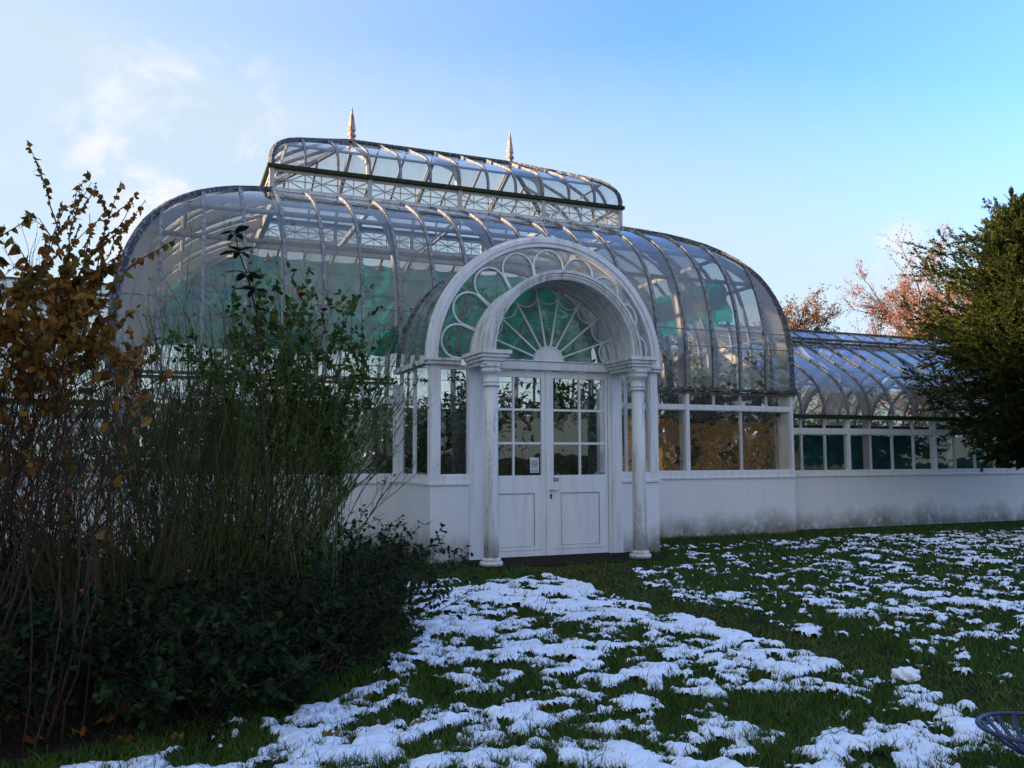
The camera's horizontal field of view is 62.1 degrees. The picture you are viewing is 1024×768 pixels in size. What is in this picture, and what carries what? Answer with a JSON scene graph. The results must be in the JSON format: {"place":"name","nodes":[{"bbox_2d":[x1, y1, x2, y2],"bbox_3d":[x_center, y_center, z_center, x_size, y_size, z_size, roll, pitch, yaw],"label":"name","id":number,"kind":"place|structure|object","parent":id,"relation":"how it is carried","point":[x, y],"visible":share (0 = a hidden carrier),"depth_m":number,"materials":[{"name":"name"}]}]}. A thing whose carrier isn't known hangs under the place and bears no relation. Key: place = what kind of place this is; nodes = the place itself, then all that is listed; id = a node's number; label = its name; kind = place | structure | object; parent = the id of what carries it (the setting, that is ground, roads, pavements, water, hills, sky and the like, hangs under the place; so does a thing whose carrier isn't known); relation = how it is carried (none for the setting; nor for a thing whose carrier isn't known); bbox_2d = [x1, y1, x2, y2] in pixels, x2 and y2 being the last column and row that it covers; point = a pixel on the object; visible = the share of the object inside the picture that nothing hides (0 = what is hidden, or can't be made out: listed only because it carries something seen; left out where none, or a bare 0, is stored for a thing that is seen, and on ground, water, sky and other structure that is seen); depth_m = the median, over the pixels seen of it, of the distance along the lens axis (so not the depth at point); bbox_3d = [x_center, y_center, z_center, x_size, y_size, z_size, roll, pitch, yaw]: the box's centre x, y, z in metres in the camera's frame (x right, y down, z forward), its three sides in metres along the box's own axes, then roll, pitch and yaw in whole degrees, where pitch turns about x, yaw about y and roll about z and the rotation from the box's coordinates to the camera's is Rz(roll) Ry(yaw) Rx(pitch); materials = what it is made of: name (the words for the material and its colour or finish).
{"place":"outdoors","nodes":[
{"label":"outdoors","id":0,"kind":"place"},
{"bbox_2d":[0,459,1023,767],"bbox_3d":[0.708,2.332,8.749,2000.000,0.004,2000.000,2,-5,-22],"label":"ground","id":1,"kind":"structure","parent":0,"point":[760,625],"depth_m":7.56,"materials":[{"name":"green plant"}]},
{"bbox_2d":[0,276,109,561],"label":"greenhouse wing","id":2,"kind":"structure","parent":1,"relation":"on","point":[9,279],"depth_m":13.33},
{"bbox_2d":[170,732,183,739],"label":"fallen leaf","id":3,"kind":"object","parent":1,"relation":"on","point":[173,737],"visible":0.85,"depth_m":4.71,"materials":[{"name":"plant"}]},
{"bbox_2d":[0,552,410,766],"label":"flower bed","id":4,"kind":"object","parent":1,"relation":"on","point":[54,742],"depth_m":5.07,"materials":[{"name":"soil"}]},
{"bbox_2d":[1,714,19,722],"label":"fallen leaf","id":5,"kind":"object","parent":4,"relation":"on","point":[13,718],"visible":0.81,"depth_m":5.03,"materials":[{"name":"plant"}]},
{"bbox_2d":[22,735,44,743],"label":"fallen leaf","id":6,"kind":"object","parent":4,"relation":"on","point":[29,739],"visible":0.85,"depth_m":4.67,"materials":[{"name":"plant"}]},
{"bbox_2d":[61,699,76,705],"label":"fallen leaf","id":7,"kind":"object","parent":4,"relation":"on","point":[70,702],"visible":0.56,"depth_m":5.35,"materials":[{"name":"plant"}]},
{"bbox_2d":[71,726,89,735],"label":"fallen leaf","id":8,"kind":"object","parent":4,"relation":"on","point":[82,731],"visible":1,"depth_m":4.79,"materials":[{"name":"plant"}]},
{"bbox_2d":[0,224,173,749],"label":"autumn shrub","id":9,"kind":"object","parent":4,"relation":"on","point":[44,345],"visible":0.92,"depth_m":4.72,"materials":[{"name":"orange plant"}]},
{"bbox_2d":[0,140,175,652],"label":"autumn shrub","id":10,"kind":"object","parent":4,"relation":"on","point":[66,297],"visible":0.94,"depth_m":4.80,"materials":[{"name":"orange plant"}]},
{"bbox_2d":[96,714,116,723],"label":"fallen leaf","id":11,"kind":"object","parent":4,"relation":"on","point":[109,719],"visible":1,"depth_m":5.00,"materials":[{"name":"plant"}]},
{"bbox_2d":[0,305,241,660],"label":"twiggy shrub","id":12,"kind":"object","parent":4,"relation":"on","point":[4,562],"visible":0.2,"depth_m":6.84,"materials":[{"name":"brown plant"}]},
{"bbox_2d":[117,735,133,743],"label":"fallen leaf","id":13,"kind":"object","parent":4,"relation":"on","point":[122,739],"visible":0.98,"depth_m":4.66,"materials":[{"name":"plant"}]},
{"bbox_2d":[0,550,282,732],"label":"rose bush","id":14,"kind":"object","parent":4,"relation":"on","point":[15,647],"visible":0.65,"depth_m":5.21,"materials":[{"name":"green plant"}]},
{"bbox_2d":[0,282,308,680],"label":"twiggy shrub","id":15,"kind":"object","parent":4,"relation":"on","point":[175,540],"visible":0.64,"depth_m":6.07,"materials":[{"name":"plant"}]},
{"bbox_2d":[0,482,374,631],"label":"rose bush","id":16,"kind":"object","parent":4,"relation":"on","point":[344,529],"visible":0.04,"depth_m":8.09,"materials":[{"name":"green plant"}]},
{"bbox_2d":[0,200,430,653],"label":"twiggy shrub","id":17,"kind":"object","parent":4,"relation":"on","point":[258,515],"visible":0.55,"depth_m":6.95,"materials":[{"name":"green plant"}]},
{"bbox_2d":[28,522,441,741],"bbox_3d":[-1.714,1.559,5.752,2.948,1.156,3.043,2,-5,-22],"label":"rose bush","id":18,"kind":"object","parent":4,"relation":"on","point":[255,668],"visible":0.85,"depth_m":5.20,"materials":[{"name":"green plant"}]},
{"bbox_2d":[219,225,282,645],"bbox_3d":[-1.977,0.470,6.336,0.450,3.309,0.288,3,-6,-36],"label":"evergreen shoot","id":19,"kind":"object","parent":4,"relation":"on","point":[250,275],"visible":0.97,"depth_m":6.46,"materials":[{"name":"green plant"}]},
{"bbox_2d":[151,257,395,638],"bbox_3d":[-1.905,0.519,7.127,2.130,3.352,0.922,3,-6,-37],"label":"climbing rose","id":20,"kind":"object","parent":4,"relation":"on","point":[322,390],"visible":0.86,"depth_m":7.16,"materials":[{"name":"green plant"}]},
{"bbox_2d":[116,281,435,636],"bbox_3d":[-2.114,0.648,7.688,2.847,3.195,3.292,2,-5,-22],"label":"twiggy shrub","id":21,"kind":"object","parent":4,"relation":"on","point":[317,538],"visible":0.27,"depth_m":7.68,"materials":[{"name":"green plant"}]},
{"bbox_2d":[155,519,481,673],"bbox_3d":[-1.303,1.730,7.738,2.200,1.078,4.564,0,-5,1],"label":"rose bush","id":22,"kind":"object","parent":4,"relation":"on","point":[393,579],"visible":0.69,"depth_m":6.80,"materials":[{"name":"green plant"}]},
{"bbox_2d":[321,508,437,585],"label":"rose bush","id":23,"kind":"object","parent":4,"relation":"on","point":[379,549],"visible":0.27,"depth_m":12.00,"materials":[{"name":"green plant"}]},
{"bbox_2d":[103,108,796,566],"bbox_3d":[-1.314,-1.490,18.494,13.151,9.890,12.078,2,-5,-22],"label":"greenhouse","id":24,"kind":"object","parent":1,"relation":"on","point":[485,512],"visible":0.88,"depth_m":14.98,"materials":[{"name":"paint"}]},
{"bbox_2d":[139,376,277,475],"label":"leafy plant","id":25,"kind":"object","parent":24,"relation":"on","point":[207,433],"visible":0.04,"depth_m":14.51,"materials":[{"name":"green plant"}]},
{"bbox_2d":[262,226,273,262],"bbox_3d":[-5.237,-3.040,18.279,0.256,0.836,0.222,2,-5,-22],"label":"hanging lamp","id":26,"kind":"object","parent":24,"relation":"hanging from","point":[267,259],"visible":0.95,"depth_m":18.23,"materials":[{"name":"white metal"}]},
{"bbox_2d":[196,343,362,473],"bbox_3d":[-4.314,1.129,15.987,3.279,3.635,3.455,2,-5,-22],"label":"leafy plant","id":27,"kind":"object","parent":24,"relation":"on","point":[270,423],"visible":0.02,"depth_m":15.88,"materials":[{"name":"green plant"}]},
{"bbox_2d":[226,345,392,473],"bbox_3d":[-3.772,1.201,15.696,3.494,3.440,3.007,2,-5,-22],"label":"leafy plant","id":28,"kind":"object","parent":24,"relation":"on","point":[369,427],"visible":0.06,"depth_m":15.30,"materials":[{"name":"green plant"}]},
{"bbox_2d":[273,389,376,465],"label":"leafy plant","id":29,"kind":"object","parent":24,"relation":"on","point":[350,444],"depth_m":21.35,"materials":[{"name":"green plant"}]},
{"bbox_2d":[314,402,394,474],"bbox_3d":[-2.878,0.917,14.306,1.820,1.215,0.050,2,-5,-22],"label":"window","id":30,"kind":"structure","parent":24,"relation":"in","point":[320,402],"depth_m":14.61,"materials":[{"name":"white paint"}]},
{"bbox_2d":[145,248,589,361],"bbox_3d":[-3.102,-1.906,22.953,12.476,2.209,1.955,2,-5,-22],"label":"shade cloth","id":31,"kind":"object","parent":24,"relation":"hanging from","point":[476,307],"visible":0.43,"depth_m":23.21,"materials":[{"name":"green fabric"}]},
{"bbox_2d":[362,384,394,397],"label":"window","id":32,"kind":"structure","parent":24,"relation":"in","point":[363,384],"depth_m":14.64,"materials":[{"name":"white paint"}]},
{"bbox_2d":[375,254,385,271],"bbox_3d":[-2.995,-2.975,19.402,0.256,0.786,0.222,2,-5,-22],"label":"hanging lamp","id":33,"kind":"object","parent":24,"relation":"hanging from","point":[380,268],"visible":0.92,"depth_m":19.36,"materials":[{"name":"white metal"}]},
{"bbox_2d":[348,391,460,473],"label":"leafy plant","id":34,"kind":"object","parent":24,"relation":"on","point":[381,422],"visible":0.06,"depth_m":20.74,"materials":[{"name":"green plant"}]},
{"bbox_2d":[359,408,465,474],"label":"leafy plant","id":35,"kind":"object","parent":24,"relation":"on","point":[452,441],"visible":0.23,"depth_m":15.31,"materials":[{"name":"green plant"}]},
{"bbox_2d":[399,364,428,475],"bbox_3d":[-1.572,0.611,13.767,0.060,1.705,1.747,2,-5,-22],"label":"window","id":36,"kind":"structure","parent":24,"relation":"in","point":[401,429],"depth_m":13.81,"materials":[{"name":"white paint"}]},
{"bbox_2d":[371,412,465,468],"bbox_3d":[-1.531,1.789,17.132,2.023,2.496,2.568,4,-6,-38],"label":"palm","id":37,"kind":"object","parent":24,"relation":"on","point":[445,427],"visible":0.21,"depth_m":17.21,"materials":[{"name":"green plant"}]},
{"bbox_2d":[380,342,508,473],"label":"leafy plant","id":38,"kind":"object","parent":24,"relation":"on","point":[463,406],"visible":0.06,"depth_m":18.18,"materials":[{"name":"green plant"}]},
{"bbox_2d":[440,364,468,475],"bbox_3d":[-0.895,0.552,13.013,0.476,1.690,0.080,2,-5,-22],"label":"window","id":39,"kind":"structure","parent":24,"relation":"in","point":[452,367],"depth_m":13.04,"materials":[{"name":"white paint"}]},
{"bbox_2d":[404,383,539,475],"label":"leafy plant","id":40,"kind":"object","parent":24,"relation":"on","point":[459,459],"visible":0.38,"depth_m":15.86,"materials":[{"name":"green plant"}]},
{"bbox_2d":[441,370,528,472],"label":"leafy plant","id":41,"kind":"object","parent":24,"relation":"on","point":[460,390],"visible":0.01,"depth_m":22.88,"materials":[{"name":"green plant"}]},
{"bbox_2d":[441,407,528,446],"bbox_3d":[-0.472,1.828,18.820,2.304,2.705,2.547,-3,-6,33],"label":"palm","id":42,"kind":"object","parent":24,"relation":"on","point":[504,420],"visible":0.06,"depth_m":18.69,"materials":[{"name":"green plant"}]},
{"bbox_2d":[496,263,501,334],"bbox_3d":[-0.260,-1.459,14.573,0.350,1.250,0.303,2,-5,-22],"label":"hanging lamp","id":43,"kind":"object","parent":24,"relation":"hanging from","point":[496,295],"visible":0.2,"depth_m":14.59,"materials":[{"name":"white metal"}]},
{"bbox_2d":[412,330,595,474],"bbox_3d":[-0.133,0.955,18.812,3.918,4.443,3.548,-2,-5,18],"label":"leafy plant","id":44,"kind":"object","parent":24,"relation":"on","point":[560,399],"visible":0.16,"depth_m":18.46,"materials":[{"name":"green plant"}]},
{"bbox_2d":[498,369,546,557],"bbox_3d":[0.052,1.232,13.336,1.072,2.915,0.056,2,-5,-22],"label":"door","id":45,"kind":"structure","parent":24,"relation":"in","point":[522,498],"depth_m":13.33,"materials":[{"name":"white wood"}]},
{"bbox_2d":[464,405,596,475],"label":"leafy plant","id":46,"kind":"object","parent":24,"relation":"on","point":[558,460],"visible":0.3,"depth_m":16.18,"materials":[{"name":"green plant"}]},
{"bbox_2d":[530,458,538,472],"bbox_3d":[0.357,1.285,13.463,0.155,0.240,0.004,2,-5,-22],"label":"no smoking sign","id":47,"kind":"object","parent":24,"relation":"attached to","point":[534,465],"visible":1,"depth_m":13.46,"materials":[{"name":"white paper"}]},
{"bbox_2d":[502,391,630,474],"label":"leafy plant","id":48,"kind":"object","parent":24,"relation":"on","point":[591,465],"visible":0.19,"depth_m":17.04,"materials":[{"name":"green plant"}]},
{"bbox_2d":[539,408,596,445],"bbox_3d":[1.519,1.899,20.674,3.035,2.866,2.779,2,-5,-22],"label":"palm","id":49,"kind":"object","parent":24,"relation":"on","point":[584,419],"visible":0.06,"depth_m":20.50,"materials":[{"name":"green plant"}]},
{"bbox_2d":[545,371,608,555],"bbox_3d":[1.055,1.261,13.708,1.110,2.915,0.117,2,-5,-22],"label":"door","id":50,"kind":"structure","parent":24,"relation":"in","point":[577,522],"depth_m":13.66,"materials":[{"name":"white wood"}]},
{"bbox_2d":[535,360,645,474],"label":"leafy plant","id":51,"kind":"object","parent":24,"relation":"on","point":[589,407],"visible":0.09,"depth_m":17.89,"materials":[{"name":"green plant"}]},
{"bbox_2d":[554,381,630,474],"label":"leafy plant","id":52,"kind":"object","parent":24,"relation":"on","point":[589,394],"visible":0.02,"depth_m":22.48,"materials":[{"name":"green plant"}]},
{"bbox_2d":[601,377,627,471],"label":"window","id":53,"kind":"structure","parent":24,"relation":"in","point":[624,378],"depth_m":15.25,"materials":[{"name":"white paint"}]},
{"bbox_2d":[621,373,650,473],"bbox_3d":[2.039,0.645,14.199,0.556,1.690,0.080,2,-5,-22],"label":"window","id":54,"kind":"structure","parent":24,"relation":"in","point":[647,379],"depth_m":14.26,"materials":[{"name":"white paint"}]},
{"bbox_2d":[561,380,736,470],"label":"leafy plant","id":55,"kind":"object","parent":24,"relation":"on","point":[582,396],"visible":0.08,"depth_m":19.07,"materials":[{"name":"green plant"}]},
{"bbox_2d":[622,408,685,471],"bbox_3d":[2.583,1.091,16.512,1.820,1.215,0.050,2,-5,-22],"label":"window","id":56,"kind":"structure","parent":24,"relation":"in","point":[622,408],"depth_m":16.83,"materials":[{"name":"white paint"}]},
{"bbox_2d":[579,278,732,356],"bbox_3d":[3.462,-1.613,22.540,0.594,1.017,7.278,2,-5,-22],"label":"shade cloth","id":57,"kind":"object","parent":24,"relation":"hanging from","point":[720,307],"visible":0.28,"depth_m":21.21,"materials":[{"name":"green fabric"}]},
{"bbox_2d":[658,392,684,404],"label":"window","id":58,"kind":"structure","parent":24,"relation":"in","point":[658,392],"depth_m":16.84,"materials":[{"name":"white paint"}]},
{"bbox_2d":[646,419,722,470],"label":"reed clump","id":59,"kind":"object","parent":24,"relation":"on","point":[664,463],"visible":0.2,"depth_m":17.34,"materials":[{"name":"brown plant"}]},
{"bbox_2d":[621,354,760,470],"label":"leafy plant","id":60,"kind":"object","parent":24,"relation":"on","point":[676,434],"visible":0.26,"depth_m":17.83,"materials":[{"name":"green plant"}]},
{"bbox_2d":[657,348,744,469],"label":"leafy plant","id":61,"kind":"object","parent":24,"relation":"on","point":[670,399],"visible":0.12,"depth_m":19.43,"materials":[{"name":"green plant"}]},
{"bbox_2d":[689,393,713,405],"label":"window","id":62,"kind":"structure","parent":24,"relation":"in","point":[689,393],"depth_m":17.15,"materials":[{"name":"white paint"}]},
{"bbox_2d":[641,329,775,469],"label":"leafy plant","id":63,"kind":"object","parent":24,"relation":"on","point":[763,431],"visible":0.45,"depth_m":18.04,"materials":[{"name":"brown plant"}]},
{"bbox_2d":[690,410,741,470],"bbox_3d":[4.083,1.138,17.118,1.248,1.215,0.050,2,-5,-22],"label":"window","id":64,"kind":"structure","parent":24,"relation":"in","point":[740,452],"depth_m":17.31,"materials":[{"name":"white paint"}]},
{"bbox_2d":[666,416,770,469],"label":"reed clump","id":65,"kind":"object","parent":24,"relation":"on","point":[746,448],"visible":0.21,"depth_m":17.73,"materials":[{"name":"brown plant"}]},
{"bbox_2d":[713,394,739,405],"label":"window","id":66,"kind":"structure","parent":24,"relation":"in","point":[713,394],"depth_m":17.27,"materials":[{"name":"white paint"}]},
{"bbox_2d":[672,413,780,469],"bbox_3d":[4.960,1.380,19.958,0.050,1.215,4.263,2,-5,-22],"label":"window","id":67,"kind":"structure","parent":24,"relation":"in","point":[768,413],"depth_m":18.39,"materials":[{"name":"white paint"}]},
{"bbox_2d":[701,415,773,469],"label":"reed clump","id":68,"kind":"object","parent":24,"relation":"on","point":[755,458],"visible":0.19,"depth_m":17.94,"materials":[{"name":"brown plant"}]},
{"bbox_2d":[740,395,765,406],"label":"window","id":69,"kind":"structure","parent":24,"relation":"in","point":[740,395],"depth_m":17.57,"materials":[{"name":"white paint"}]},
{"bbox_2d":[740,411,790,470],"bbox_3d":[5.249,1.175,17.589,1.231,1.215,0.050,2,-5,-22],"label":"window","id":70,"kind":"structure","parent":24,"relation":"in","point":[740,411],"depth_m":17.48,"materials":[{"name":"white paint"}]},
{"bbox_2d":[766,396,788,406],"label":"window","id":71,"kind":"structure","parent":24,"relation":"in","point":[766,396],"depth_m":17.73,"materials":[{"name":"white paint"}]},
{"bbox_2d":[0,405,968,472],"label":"hedge","id":72,"kind":"object","parent":1,"relation":"on","point":[813,422],"visible":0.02,"depth_m":28.20,"materials":[{"name":"green plant"}]},
{"bbox_2d":[60,527,1023,767],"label":"snow","id":73,"kind":"structure","parent":1,"relation":"on","point":[377,735],"depth_m":5.93,"materials":[{"name":"white snow"}]},
{"bbox_2d":[322,728,340,736],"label":"fallen leaf","id":74,"kind":"object","parent":73,"relation":"on","point":[329,732],"visible":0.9,"depth_m":4.75,"materials":[{"name":"plant"}]},
{"bbox_2d":[413,716,424,723],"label":"fallen leaf","id":75,"kind":"object","parent":73,"relation":"on","point":[420,720],"visible":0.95,"depth_m":4.90,"materials":[{"name":"plant"}]},
{"bbox_2d":[461,552,664,569],"bbox_3d":[0.771,2.730,12.960,2.950,0.122,1.080,2,-5,-22],"label":"doorstep","id":76,"kind":"object","parent":1,"relation":"on","point":[550,560],"visible":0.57,"depth_m":12.89,"materials":[{"name":"stone"}]},
{"bbox_2d":[642,305,748,413],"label":"tree","id":77,"kind":"object","parent":1,"relation":"on","point":[693,362],"visible":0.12,"depth_m":42.90,"materials":[{"name":"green plant"}]},
{"bbox_2d":[726,283,850,422],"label":"tree","id":78,"kind":"object","parent":1,"relation":"on","point":[807,322],"visible":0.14,"depth_m":40.14,"materials":[{"name":"orange plant"}]},
{"bbox_2d":[645,324,1023,529],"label":"greenhouse wing","id":79,"kind":"structure","parent":1,"relation":"on","point":[849,497],"depth_m":19.91,"materials":[{"name":"white paint"}]},
{"bbox_2d":[795,434,801,470],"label":"window","id":80,"kind":"structure","parent":79,"relation":"in","point":[800,444],"depth_m":18.50,"materials":[{"name":"white paint"}]},
{"bbox_2d":[801,418,824,428],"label":"window","id":81,"kind":"structure","parent":79,"relation":"in","point":[823,427],"depth_m":18.69,"materials":[{"name":"white paint"}]},
{"bbox_2d":[801,434,825,470],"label":"window","id":82,"kind":"structure","parent":79,"relation":"in","point":[824,457],"depth_m":18.70,"materials":[{"name":"white paint"}]},
{"bbox_2d":[824,419,846,428],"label":"window","id":83,"kind":"structure","parent":79,"relation":"in","point":[845,427],"depth_m":18.97,"materials":[{"name":"white paint"}]},
{"bbox_2d":[825,434,847,470],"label":"window","id":84,"kind":"structure","parent":79,"relation":"in","point":[846,455],"depth_m":18.94,"materials":[{"name":"white paint"}]},
{"bbox_2d":[850,419,869,428],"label":"window","id":85,"kind":"structure","parent":79,"relation":"in","point":[850,419],"depth_m":19.26,"materials":[{"name":"white paint"}]},
{"bbox_2d":[850,434,870,469],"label":"window","id":86,"kind":"structure","parent":79,"relation":"in","point":[869,447],"depth_m":19.22,"materials":[{"name":"white paint"}]},
{"bbox_2d":[869,419,891,429],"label":"window","id":87,"kind":"structure","parent":79,"relation":"in","point":[890,428],"depth_m":19.50,"materials":[{"name":"white paint"}]},
{"bbox_2d":[870,434,892,469],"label":"window","id":88,"kind":"structure","parent":79,"relation":"in","point":[891,452],"depth_m":19.44,"materials":[{"name":"white paint"}]},
{"bbox_2d":[768,435,1017,469],"bbox_3d":[10.937,2.197,20.773,11.436,1.860,0.059,2,-5,-22],"label":"shade cloth","id":89,"kind":"object","parent":79,"relation":"hanging from","point":[813,459],"visible":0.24,"depth_m":19.86,"materials":[{"name":"green fabric"}]},
{"bbox_2d":[891,420,912,429],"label":"window","id":90,"kind":"structure","parent":79,"relation":"in","point":[911,422],"depth_m":19.67,"materials":[{"name":"white paint"}]},
{"bbox_2d":[892,435,914,469],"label":"window","id":91,"kind":"structure","parent":79,"relation":"in","point":[912,445],"depth_m":19.69,"materials":[{"name":"white paint"}]},
{"bbox_2d":[912,420,932,429],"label":"window","id":92,"kind":"structure","parent":79,"relation":"in","point":[931,425],"depth_m":19.89,"materials":[{"name":"white paint"}]},
{"bbox_2d":[913,435,934,469],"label":"window","id":93,"kind":"structure","parent":79,"relation":"in","point":[932,447],"depth_m":19.92,"materials":[{"name":"white paint"}]},
{"bbox_2d":[936,435,955,468],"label":"window","id":94,"kind":"structure","parent":79,"relation":"in","point":[936,435],"depth_m":20.19,"materials":[{"name":"white paint"}]},
{"bbox_2d":[954,435,974,468],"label":"window","id":95,"kind":"structure","parent":79,"relation":"in","point":[954,435],"depth_m":20.37,"materials":[{"name":"white paint"}]},
{"bbox_2d":[974,438,994,468],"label":"window","id":96,"kind":"structure","parent":79,"relation":"in","point":[993,466],"depth_m":20.55,"materials":[{"name":"white paint"}]},
{"bbox_2d":[807,325,887,435],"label":"tree","id":97,"kind":"object","parent":1,"relation":"on","point":[878,405],"visible":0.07,"depth_m":56.17,"materials":[{"name":"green plant"}]},
{"bbox_2d":[802,218,973,425],"bbox_3d":[19.093,-1.123,39.147,9.582,12.002,10.036,4,-6,-37],"label":"tree","id":98,"kind":"object","parent":1,"relation":"on","point":[887,315],"visible":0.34,"depth_m":39.59,"materials":[{"name":"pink plant"}]},
{"bbox_2d":[891,666,920,682],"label":"snow clump","id":99,"kind":"object","parent":1,"relation":"on","point":[912,673],"visible":0.97,"depth_m":5.96,"materials":[{"name":"snow"}]},
{"bbox_2d":[870,268,991,410],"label":"tree","id":100,"kind":"object","parent":1,"relation":"on","point":[968,301],"visible":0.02,"depth_m":48.59,"materials":[{"name":"orange plant"}]},
{"bbox_2d":[889,186,1023,472],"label":"conifer","id":101,"kind":"object","parent":1,"relation":"on","point":[990,334],"visible":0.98,"depth_m":17.55,"materials":[{"name":"green plant"}]},
{"bbox_2d":[975,711,1023,755],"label":"garden chair","id":102,"kind":"object","parent":1,"relation":"on","point":[1001,737],"visible":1,"depth_m":4.08,"materials":[{"name":"blue paint"}]},
{"bbox_2d":[0,0,1023,459],"label":"sky","id":103,"kind":"structure","parent":0,"point":[779,137],"materials":[{"name":"blue"}]}
]}

